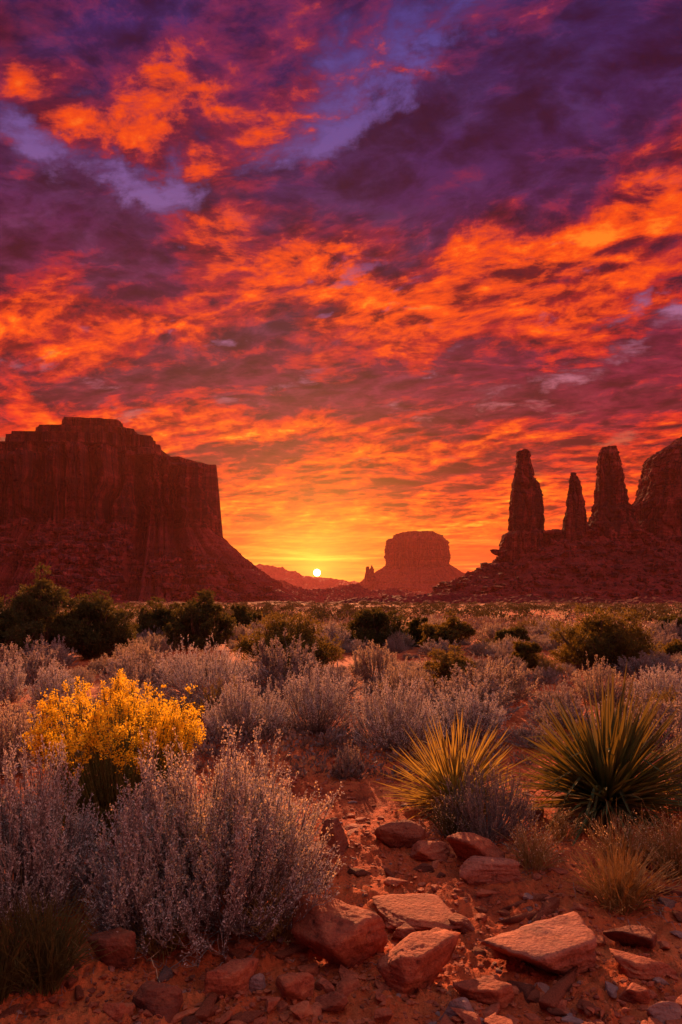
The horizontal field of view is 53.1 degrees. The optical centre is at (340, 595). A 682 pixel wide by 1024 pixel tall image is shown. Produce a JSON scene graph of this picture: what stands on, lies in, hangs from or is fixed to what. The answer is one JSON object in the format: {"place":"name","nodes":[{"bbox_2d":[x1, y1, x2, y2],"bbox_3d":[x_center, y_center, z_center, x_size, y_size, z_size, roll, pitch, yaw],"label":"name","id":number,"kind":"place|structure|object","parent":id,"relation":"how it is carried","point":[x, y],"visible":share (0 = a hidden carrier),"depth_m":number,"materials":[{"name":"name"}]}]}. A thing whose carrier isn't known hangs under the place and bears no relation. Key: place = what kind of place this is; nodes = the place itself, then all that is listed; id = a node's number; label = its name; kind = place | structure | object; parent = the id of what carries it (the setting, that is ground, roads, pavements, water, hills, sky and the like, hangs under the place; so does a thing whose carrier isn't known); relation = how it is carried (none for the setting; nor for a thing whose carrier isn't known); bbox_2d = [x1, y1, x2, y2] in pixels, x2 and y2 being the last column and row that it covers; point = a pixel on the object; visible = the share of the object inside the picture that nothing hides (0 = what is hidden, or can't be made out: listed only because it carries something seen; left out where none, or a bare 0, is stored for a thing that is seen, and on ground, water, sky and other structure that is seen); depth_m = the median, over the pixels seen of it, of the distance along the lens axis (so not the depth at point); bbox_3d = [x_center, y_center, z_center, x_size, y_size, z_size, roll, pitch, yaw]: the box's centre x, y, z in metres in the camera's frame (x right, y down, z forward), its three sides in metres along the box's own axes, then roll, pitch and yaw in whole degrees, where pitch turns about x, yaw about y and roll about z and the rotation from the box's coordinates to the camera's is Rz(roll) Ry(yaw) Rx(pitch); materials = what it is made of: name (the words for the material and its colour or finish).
{"place":"outdoors","nodes":[
{"label":"outdoors","id":0,"kind":"place"},
{"bbox_2d":[0,417,305,601],"bbox_3d":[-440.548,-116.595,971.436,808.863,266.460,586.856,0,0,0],"label":"mesa","id":1,"kind":"structure","parent":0,"point":[106,471],"depth_m":884.33,"materials":[{"name":"red stone"}]},
{"bbox_2d":[255,564,357,589],"bbox_3d":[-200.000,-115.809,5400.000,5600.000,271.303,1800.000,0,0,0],"label":"mountains","id":2,"kind":"structure","parent":0,"point":[295,578],"depth_m":5163.33,"materials":[{"name":"red stone"}]},
{"bbox_2d":[0,603,681,1023],"bbox_3d":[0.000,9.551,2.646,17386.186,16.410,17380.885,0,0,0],"label":"ground","id":3,"kind":"structure","parent":0,"point":[508,895],"depth_m":3.23,"materials":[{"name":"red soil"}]},
{"bbox_2d":[0,653,28,702],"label":"sagebrush","id":4,"kind":"object","parent":3,"relation":"on","point":[5,682],"visible":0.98,"depth_m":9.43,"materials":[{"name":"grey plant"}]},
{"bbox_2d":[0,690,41,775],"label":"sagebrush","id":5,"kind":"object","parent":3,"relation":"on","point":[9,729],"visible":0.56,"depth_m":5.54,"materials":[{"name":"grey plant"}]},
{"bbox_2d":[0,590,46,666],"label":"juniper","id":6,"kind":"object","parent":3,"relation":"on","point":[13,623],"visible":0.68,"depth_m":14.60,"materials":[{"name":"green plant"}]},
{"bbox_2d":[0,635,65,685],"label":"sagebrush","id":7,"kind":"object","parent":3,"relation":"on","point":[38,660],"visible":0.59,"depth_m":11.51,"materials":[{"name":"grey plant"}]},
{"bbox_2d":[0,886,68,1004],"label":"dry grass tuft","id":8,"kind":"object","parent":3,"relation":"on","point":[4,969],"visible":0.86,"depth_m":2.40,"materials":[{"name":"green plant"}]},
{"bbox_2d":[10,562,84,652],"bbox_3d":[-6.956,0.407,15.904,1.948,2.393,1.901,0,0,0],"label":"juniper","id":9,"kind":"object","parent":3,"relation":"on","point":[46,609],"visible":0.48,"depth_m":15.78,"materials":[{"name":"green plant"}]},
{"bbox_2d":[19,633,79,668],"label":"sagebrush","id":10,"kind":"object","parent":3,"relation":"on","point":[61,655],"visible":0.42,"depth_m":13.97,"materials":[{"name":"grey plant"}]},
{"bbox_2d":[25,655,86,707],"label":"sagebrush","id":11,"kind":"object","parent":3,"relation":"on","point":[46,679],"visible":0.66,"depth_m":9.04,"materials":[{"name":"grey plant"}]},
{"bbox_2d":[0,724,114,925],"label":"sagebrush","id":12,"kind":"object","parent":3,"relation":"on","point":[31,841],"visible":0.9,"depth_m":2.94,"materials":[{"name":"grey plant"}]},
{"bbox_2d":[0,864,117,1015],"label":"dry grass tuft","id":13,"kind":"object","parent":3,"relation":"on","point":[51,958],"visible":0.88,"depth_m":2.49,"materials":[{"name":"green plant"}]},
{"bbox_2d":[50,589,140,659],"bbox_3d":[-6.093,0.738,16.746,2.299,1.817,2.100,0,0,-17],"label":"juniper","id":14,"kind":"object","parent":3,"relation":"on","point":[100,618],"visible":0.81,"depth_m":16.41,"materials":[{"name":"green plant"}]},
{"bbox_2d":[16,668,205,852],"bbox_3d":[-1.266,0.938,3.950,0.990,1.014,0.996,0,0,29],"label":"rabbitbrush","id":15,"kind":"object","parent":3,"relation":"on","point":[117,745],"visible":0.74,"depth_m":3.76,"materials":[{"name":"yellow plant"}]},
{"bbox_2d":[87,927,135,969],"bbox_3d":[-0.895,1.399,2.681,0.203,0.192,0.122,0,0,0],"label":"rock","id":16,"kind":"object","parent":3,"relation":"on","point":[121,940],"visible":0.84,"depth_m":2.64,"materials":[{"name":"brown stone"}]},
{"bbox_2d":[107,640,169,677],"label":"sagebrush","id":17,"kind":"object","parent":3,"relation":"on","point":[138,652],"visible":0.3,"depth_m":12.55,"materials":[{"name":"grey plant"}]},
{"bbox_2d":[95,647,184,691],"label":"sagebrush","id":18,"kind":"object","parent":3,"relation":"on","point":[126,664],"visible":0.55,"depth_m":10.50,"materials":[{"name":"grey plant"}]},
{"bbox_2d":[0,518,289,602],"bbox_3d":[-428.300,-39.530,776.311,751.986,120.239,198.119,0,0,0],"label":"rubble","id":19,"kind":"object","parent":3,"relation":"on","point":[107,573],"visible":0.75,"depth_m":814.92,"materials":[{"name":"stone"}]},
{"bbox_2d":[75,727,219,958],"bbox_3d":[-0.823,1.031,2.920,0.576,0.924,0.566,0,0,25],"label":"sagebrush","id":20,"kind":"object","parent":3,"relation":"on","point":[112,883],"visible":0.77,"depth_m":2.83,"materials":[{"name":"grey plant"}]},
{"bbox_2d":[132,595,182,638],"bbox_3d":[-5.569,0.823,21.576,2.242,1.699,2.396,0,0,22],"label":"juniper","id":21,"kind":"object","parent":3,"relation":"on","point":[158,617],"visible":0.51,"depth_m":21.29,"materials":[{"name":"green plant"}]},
{"bbox_2d":[132,981,183,1022],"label":"rock","id":22,"kind":"object","parent":3,"relation":"on","point":[165,1000],"visible":0.92,"depth_m":2.40,"materials":[{"name":"brown stone"}]},
{"bbox_2d":[123,894,202,962],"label":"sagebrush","id":23,"kind":"object","parent":3,"relation":"on","point":[152,947],"visible":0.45,"depth_m":2.81,"materials":[{"name":"grey plant"}]},
{"bbox_2d":[162,589,237,649],"bbox_3d":[-4.068,0.716,19.747,2.115,1.876,2.066,0,0,0],"label":"juniper","id":24,"kind":"object","parent":3,"relation":"on","point":[196,623],"visible":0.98,"depth_m":19.43,"materials":[{"name":"green plant"}]},
{"bbox_2d":[194,992,218,1020],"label":"stone","id":25,"kind":"object","parent":3,"relation":"on","point":[203,1012],"visible":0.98,"depth_m":2.43,"materials":[{"name":"stone"}]},
{"bbox_2d":[150,633,264,698],"bbox_3d":[-1.964,1.009,10.040,1.583,1.026,1.875,0,0,33],"label":"sagebrush","id":26,"kind":"object","parent":3,"relation":"on","point":[196,667],"visible":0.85,"depth_m":9.80,"materials":[{"name":"grey plant"}]},
{"bbox_2d":[79,717,345,967],"bbox_3d":[-0.607,1.028,3.212,1.218,1.014,1.259,0,0,-33],"label":"sagebrush","id":27,"kind":"object","parent":3,"relation":"on","point":[239,825],"visible":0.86,"depth_m":2.96,"materials":[{"name":"grey plant"}]},
{"bbox_2d":[194,675,260,720],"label":"sagebrush","id":28,"kind":"object","parent":3,"relation":"on","point":[218,691],"visible":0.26,"depth_m":8.19,"materials":[{"name":"grey plant"}]},
{"bbox_2d":[204,956,259,1002],"bbox_3d":[-0.400,1.457,2.571,0.090,0.136,0.222,0,0,44],"label":"rock","id":29,"kind":"object","parent":3,"relation":"on","point":[231,978],"visible":0.78,"depth_m":2.53,"materials":[{"name":"stone"}]},
{"bbox_2d":[200,671,291,742],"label":"sagebrush","id":30,"kind":"object","parent":3,"relation":"on","point":[215,723],"visible":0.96,"depth_m":6.96,"materials":[{"name":"grey plant"}]},
{"bbox_2d":[228,603,264,628],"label":"juniper","id":31,"kind":"object","parent":3,"relation":"on","point":[242,615],"visible":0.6,"depth_m":28.09,"materials":[{"name":"green plant"}]},
{"bbox_2d":[234,873,323,944],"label":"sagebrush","id":32,"kind":"object","parent":3,"relation":"on","point":[275,932],"visible":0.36,"depth_m":2.96,"materials":[{"name":"grey plant"}]},
{"bbox_2d":[239,630,325,689],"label":"sagebrush","id":33,"kind":"object","parent":3,"relation":"on","point":[273,663],"visible":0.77,"depth_m":10.68,"materials":[{"name":"grey plant"}]},
{"bbox_2d":[231,611,345,670],"bbox_3d":[-1.032,0.932,13.464,2.257,1.331,2.476,0,0,0],"label":"juniper","id":34,"kind":"object","parent":3,"relation":"on","point":[310,638],"visible":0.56,"depth_m":13.11,"materials":[{"name":"green plant"}]},
{"bbox_2d":[275,972,314,999],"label":"rock","id":35,"kind":"object","parent":3,"relation":"on","point":[297,986],"visible":0.94,"depth_m":2.54,"materials":[{"name":"stone"}]},
{"bbox_2d":[265,653,366,734],"bbox_3d":[-0.280,1.073,7.438,1.046,0.916,1.046,0,0,42],"label":"sagebrush","id":36,"kind":"object","parent":3,"relation":"on","point":[317,708],"visible":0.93,"depth_m":7.33,"materials":[{"name":"grey plant"}]},
{"bbox_2d":[315,991,348,1010],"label":"rock","id":37,"kind":"object","parent":3,"relation":"on","point":[333,1001],"visible":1,"depth_m":2.48,"materials":[{"name":"stone"}]},
{"bbox_2d":[307,621,356,648],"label":"sagebrush","id":38,"kind":"object","parent":3,"relation":"on","point":[333,631],"visible":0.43,"depth_m":18.57,"materials":[{"name":"grey plant"}]},
{"bbox_2d":[300,662,367,696],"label":"sagebrush","id":39,"kind":"object","parent":3,"relation":"on","point":[352,682],"visible":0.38,"depth_m":9.79,"materials":[{"name":"grey plant"}]},
{"bbox_2d":[320,817,348,856],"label":"rock","id":40,"kind":"object","parent":3,"relation":"on","point":[337,831],"visible":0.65,"depth_m":3.94,"materials":[{"name":"red stone"}]},
{"bbox_2d":[291,891,387,968],"bbox_3d":[-0.040,1.429,2.885,0.402,0.256,0.294,0,0,44],"label":"rock","id":41,"kind":"object","parent":3,"relation":"on","point":[335,931],"visible":0.9,"depth_m":2.79,"materials":[{"name":"stone"}]},
{"bbox_2d":[1,724,681,1023],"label":"pebbles","id":42,"kind":"object","parent":3,"relation":"on","point":[349,983],"visible":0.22,"depth_m":2.57,"materials":[{"name":"stone"}]},
{"bbox_2d":[2,623,681,781],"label":"dry ground cover","id":43,"kind":"object","parent":3,"relation":"on","point":[337,739],"visible":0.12,"depth_m":6.51,"materials":[{"name":"grey plant"}]},
{"bbox_2d":[3,600,681,635],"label":"distant scrub","id":44,"kind":"object","parent":3,"relation":"on","point":[661,610],"visible":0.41,"depth_m":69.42,"materials":[{"name":"plant"}]},
{"bbox_2d":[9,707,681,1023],"bbox_3d":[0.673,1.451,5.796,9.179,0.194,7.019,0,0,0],"label":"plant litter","id":45,"kind":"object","parent":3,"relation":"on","point":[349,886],"visible":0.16,"depth_m":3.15,"materials":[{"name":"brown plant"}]},
{"bbox_2d":[330,740,365,779],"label":"sagebrush","id":46,"kind":"object","parent":3,"relation":"on","point":[354,759],"visible":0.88,"depth_m":5.69,"materials":[{"name":"grey plant"}]},
{"bbox_2d":[17,779,681,1023],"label":"pebbles","id":47,"kind":"object","parent":3,"relation":"on","point":[611,988],"visible":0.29,"depth_m":2.57,"materials":[{"name":"red stone"}]},
{"bbox_2d":[348,640,401,683],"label":"sagebrush","id":48,"kind":"object","parent":3,"relation":"on","point":[375,660],"visible":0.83,"depth_m":11.58,"materials":[{"name":"grey plant"}]},
{"bbox_2d":[340,606,415,647],"bbox_3d":[1.032,0.966,20.094,2.049,1.337,2.161,0,0,-30],"label":"juniper","id":49,"kind":"object","parent":3,"relation":"on","point":[376,625],"visible":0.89,"depth_m":19.73,"materials":[{"name":"green plant"}]},
{"bbox_2d":[346,666,448,751],"bbox_3d":[0.569,1.125,6.836,1.069,0.850,1.035,0,0,0],"label":"sagebrush","id":50,"kind":"object","parent":3,"relation":"on","point":[392,715],"visible":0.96,"depth_m":6.70,"materials":[{"name":"grey plant"}]},
{"bbox_2d":[374,820,425,848],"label":"rock","id":51,"kind":"object","parent":3,"relation":"on","point":[404,833],"visible":0.83,"depth_m":4.00,"materials":[{"name":"red stone"}]},
{"bbox_2d":[371,656,430,698],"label":"sagebrush","id":52,"kind":"object","parent":3,"relation":"on","point":[394,677],"visible":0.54,"depth_m":9.59,"materials":[{"name":"grey plant"}]},
{"bbox_2d":[404,616,428,646],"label":"juniper","id":53,"kind":"object","parent":3,"relation":"on","point":[413,625],"visible":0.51,"depth_m":20.18,"materials":[{"name":"green plant"}]},
{"bbox_2d":[372,893,461,930],"bbox_3d":[0.346,1.496,3.211,0.390,0.064,0.373,0,0,0],"label":"rock","id":54,"kind":"object","parent":3,"relation":"on","point":[421,911],"visible":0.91,"depth_m":3.18,"materials":[{"name":"stone"}]},
{"bbox_2d":[377,929,460,994],"bbox_3d":[0.326,1.440,2.650,0.374,0.199,0.184,0,0,-24],"label":"rock","id":55,"kind":"object","parent":3,"relation":"on","point":[413,962],"visible":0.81,"depth_m":2.60,"materials":[{"name":"stone"}]},
{"bbox_2d":[410,840,449,860],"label":"rock","id":56,"kind":"object","parent":3,"relation":"on","point":[422,850],"visible":0.86,"depth_m":3.85,"materials":[{"name":"stone"}]},
{"bbox_2d":[417,610,477,648],"bbox_3d":[2.866,0.989,18.661,1.611,1.205,1.870,0,0,0],"label":"juniper","id":57,"kind":"object","parent":3,"relation":"on","point":[451,631],"visible":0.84,"depth_m":18.35,"materials":[{"name":"green plant"}]},
{"bbox_2d":[423,644,475,685],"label":"green bush","id":58,"kind":"object","parent":3,"relation":"on","point":[443,666],"visible":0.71,"depth_m":10.75,"materials":[{"name":"green plant"}]},
{"bbox_2d":[371,709,539,825],"bbox_3d":[0.802,1.237,4.769,1.162,0.870,1.141,0,0,0],"label":"yucca","id":59,"kind":"object","parent":3,"relation":"on","point":[432,778],"visible":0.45,"depth_m":4.72,"materials":[{"name":"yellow plant"}]},
{"bbox_2d":[421,784,489,837],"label":"dry grass tuft","id":60,"kind":"object","parent":3,"relation":"on","point":[445,827],"visible":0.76,"depth_m":4.19,"materials":[{"name":"grey plant"}]},
{"bbox_2d":[417,659,525,723],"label":"sagebrush","id":61,"kind":"object","parent":3,"relation":"on","point":[491,689],"visible":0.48,"depth_m":8.25,"materials":[{"name":"grey plant"}]},
{"bbox_2d":[426,674,520,740],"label":"sagebrush","id":62,"kind":"object","parent":3,"relation":"on","point":[470,708],"visible":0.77,"depth_m":7.21,"materials":[{"name":"grey plant"}]},
{"bbox_2d":[446,832,504,860],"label":"rock","id":63,"kind":"object","parent":3,"relation":"on","point":[465,845],"visible":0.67,"depth_m":3.77,"materials":[{"name":"stone"}]},
{"bbox_2d":[453,978,513,1008],"bbox_3d":[0.520,1.461,2.506,0.209,0.080,0.121,0,0,29],"label":"rock","id":64,"kind":"object","parent":3,"relation":"on","point":[489,991],"visible":0.87,"depth_m":2.48,"materials":[{"name":"stone"}]},
{"bbox_2d":[433,757,544,849],"bbox_3d":[0.925,1.272,4.270,0.710,0.536,0.726,0,0,0],"label":"sagebrush","id":65,"kind":"object","parent":3,"relation":"on","point":[508,811],"visible":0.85,"depth_m":4.21,"materials":[{"name":"grey plant"}]},
{"bbox_2d":[459,855,520,884],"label":"rock","id":66,"kind":"object","parent":3,"relation":"on","point":[476,870],"visible":1,"depth_m":3.56,"materials":[{"name":"red stone"}]},
{"bbox_2d":[454,655,538,702],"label":"sagebrush","id":67,"kind":"object","parent":3,"relation":"on","point":[518,684],"visible":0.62,"depth_m":9.55,"materials":[{"name":"grey plant"}]},
{"bbox_2d":[494,626,530,642],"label":"juniper","id":68,"kind":"object","parent":3,"relation":"on","point":[517,632],"visible":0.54,"depth_m":19.93,"materials":[{"name":"green plant"}]},
{"bbox_2d":[508,640,542,670],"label":"juniper","id":69,"kind":"object","parent":3,"relation":"on","point":[526,652],"visible":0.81,"depth_m":12.86,"materials":[{"name":"green plant"}]},
{"bbox_2d":[495,717,565,749],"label":"sagebrush","id":70,"kind":"object","parent":3,"relation":"on","point":[520,733],"visible":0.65,"depth_m":6.86,"materials":[{"name":"grey plant"}]},
{"bbox_2d":[493,819,569,873],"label":"dry grass tuft","id":71,"kind":"object","parent":3,"relation":"on","point":[526,855],"visible":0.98,"depth_m":3.70,"materials":[{"name":"brown plant"}]},
{"bbox_2d":[481,911,596,975],"bbox_3d":[0.833,1.444,2.791,0.478,0.172,0.381,0,0,-42],"label":"rock","id":72,"kind":"object","parent":3,"relation":"on","point":[564,944],"visible":0.97,"depth_m":2.70,"materials":[{"name":"brown stone"}]},
{"bbox_2d":[526,678,584,716],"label":"sagebrush","id":73,"kind":"object","parent":3,"relation":"on","point":[548,697],"visible":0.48,"depth_m":8.31,"materials":[{"name":"grey plant"}]},
{"bbox_2d":[538,966,577,1009],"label":"stone","id":74,"kind":"object","parent":3,"relation":"on","point":[553,995],"visible":0.84,"depth_m":2.49,"materials":[{"name":"stone"}]},
{"bbox_2d":[525,695,598,729],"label":"sagebrush","id":75,"kind":"object","parent":3,"relation":"on","point":[554,711],"visible":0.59,"depth_m":7.69,"materials":[{"name":"grey plant"}]},
{"bbox_2d":[541,803,587,842],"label":"dry grass tuft","id":76,"kind":"object","parent":3,"relation":"on","point":[561,830],"visible":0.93,"depth_m":4.18,"materials":[{"name":"brown plant"}]},
{"bbox_2d":[511,664,681,845],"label":"yucca","id":77,"kind":"object","parent":3,"relation":"on","point":[598,770],"visible":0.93,"depth_m":4.42,"materials":[{"name":"green plant"}]},
{"bbox_2d":[560,653,641,702],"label":"sagebrush","id":78,"kind":"object","parent":3,"relation":"on","point":[596,676],"visible":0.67,"depth_m":9.75,"materials":[{"name":"grey plant"}]},
{"bbox_2d":[541,603,666,671],"bbox_3d":[5.323,0.885,14.050,2.327,1.492,2.257,0,0,41],"label":"juniper","id":79,"kind":"object","parent":3,"relation":"on","point":[609,640],"visible":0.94,"depth_m":13.77,"materials":[{"name":"green plant"}]},
{"bbox_2d":[555,835,681,917],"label":"dry grass tuft","id":80,"kind":"object","parent":3,"relation":"on","point":[619,892],"visible":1,"depth_m":3.26,"materials":[{"name":"brown plant"}]},
{"bbox_2d":[575,797,672,871],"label":"dry grass tuft","id":81,"kind":"object","parent":3,"relation":"on","point":[620,840],"visible":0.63,"depth_m":3.71,"materials":[{"name":"brown plant"}]},
{"bbox_2d":[603,925,656,948],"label":"rock","id":82,"kind":"object","parent":3,"relation":"on","point":[631,936],"visible":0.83,"depth_m":2.84,"materials":[{"name":"brown stone"}]},
{"bbox_2d":[618,983,650,1004],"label":"rock","id":83,"kind":"object","parent":3,"relation":"on","point":[633,993],"visible":0.98,"depth_m":2.45,"materials":[{"name":"stone"}]},
{"bbox_2d":[588,684,681,752],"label":"sagebrush","id":84,"kind":"object","parent":3,"relation":"on","point":[665,706],"visible":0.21,"depth_m":6.59,"materials":[{"name":"grey plant"}]},
{"bbox_2d":[609,948,678,980],"bbox_3d":[1.168,1.450,2.642,0.255,0.087,0.127,0,0,32],"label":"rock","id":85,"kind":"object","parent":3,"relation":"on","point":[633,966],"visible":0.84,"depth_m":2.62,"materials":[{"name":"stone"}]},
{"bbox_2d":[612,650,681,677],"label":"sagebrush","id":86,"kind":"object","parent":3,"relation":"on","point":[644,660],"visible":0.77,"depth_m":12.61,"materials":[{"name":"grey plant"}]},
{"bbox_2d":[620,800,681,879],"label":"dry grass tuft","id":87,"kind":"object","parent":3,"relation":"on","point":[660,860],"visible":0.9,"depth_m":3.56,"materials":[{"name":"brown plant"}]},
{"bbox_2d":[625,662,681,703],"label":"sagebrush","id":88,"kind":"object","parent":3,"relation":"on","point":[663,675],"visible":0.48,"depth_m":9.20,"materials":[{"name":"grey plant"}]},
{"bbox_2d":[644,620,681,640],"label":"sagebrush","id":89,"kind":"object","parent":3,"relation":"on","point":[672,627],"visible":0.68,"depth_m":21.78,"materials":[{"name":"grey plant"}]},
{"bbox_2d":[646,1001,681,1023],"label":"rock","id":90,"kind":"object","parent":3,"relation":"on","point":[662,1011],"visible":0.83,"depth_m":2.34,"materials":[{"name":"brown stone"}]},
{"bbox_2d":[657,724,681,811],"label":"sagebrush","id":91,"kind":"object","parent":3,"relation":"on","point":[669,748],"visible":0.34,"depth_m":4.62,"materials":[{"name":"grey plant"}]},
{"bbox_2d":[0,0,681,581],"label":"sky","id":92,"kind":"structure","parent":0,"point":[350,261],"materials":[{"name":"orange"}]},
{"bbox_2d":[4,592,681,604],"bbox_3d":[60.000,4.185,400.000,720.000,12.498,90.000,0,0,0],"label":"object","id":93,"kind":"structure","parent":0,"point":[451,598],"depth_m":385.78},
{"bbox_2d":[286,583,422,602],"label":"hills","id":94,"kind":"structure","parent":0,"point":[349,591],"depth_m":1297.42,"materials":[{"name":"red stone"}]},
{"bbox_2d":[355,531,464,591],"bbox_3d":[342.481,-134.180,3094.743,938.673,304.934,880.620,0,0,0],"label":"butte","id":95,"kind":"object","parent":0,"point":[417,561],"visible":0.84,"depth_m":2957.36,"materials":[{"name":"red stone"}]},
{"bbox_2d":[385,532,681,599],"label":"rubble hill","id":96,"kind":"structure","parent":0,"point":[569,576],"depth_m":581.70,"materials":[{"name":"brown stone"}]},
{"bbox_2d":[499,448,547,562],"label":"rock spire","id":97,"kind":"object","parent":96,"relation":"on","point":[525,533],"visible":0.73,"depth_m":628.59,"materials":[{"name":"stone"}]},
{"bbox_2d":[382,526,681,600],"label":"rubble","id":98,"kind":"object","parent":96,"relation":"on","point":[654,567],"visible":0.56,"depth_m":574.60,"materials":[{"name":"stone"}]},
{"bbox_2d":[561,472,589,542],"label":"rock spire","id":99,"kind":"object","parent":96,"relation":"on","point":[575,523],"visible":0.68,"depth_m":628.04,"materials":[{"name":"stone"}]},
{"bbox_2d":[588,445,639,541],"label":"rock spire","id":100,"kind":"object","parent":96,"relation":"on","point":[613,510],"visible":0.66,"depth_m":634.86,"materials":[{"name":"stone"}]},
{"bbox_2d":[632,436,681,542],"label":"rock cliff","id":101,"kind":"structure","parent":96,"relation":"on","point":[657,504],"depth_m":652.88,"materials":[{"name":"stone"}]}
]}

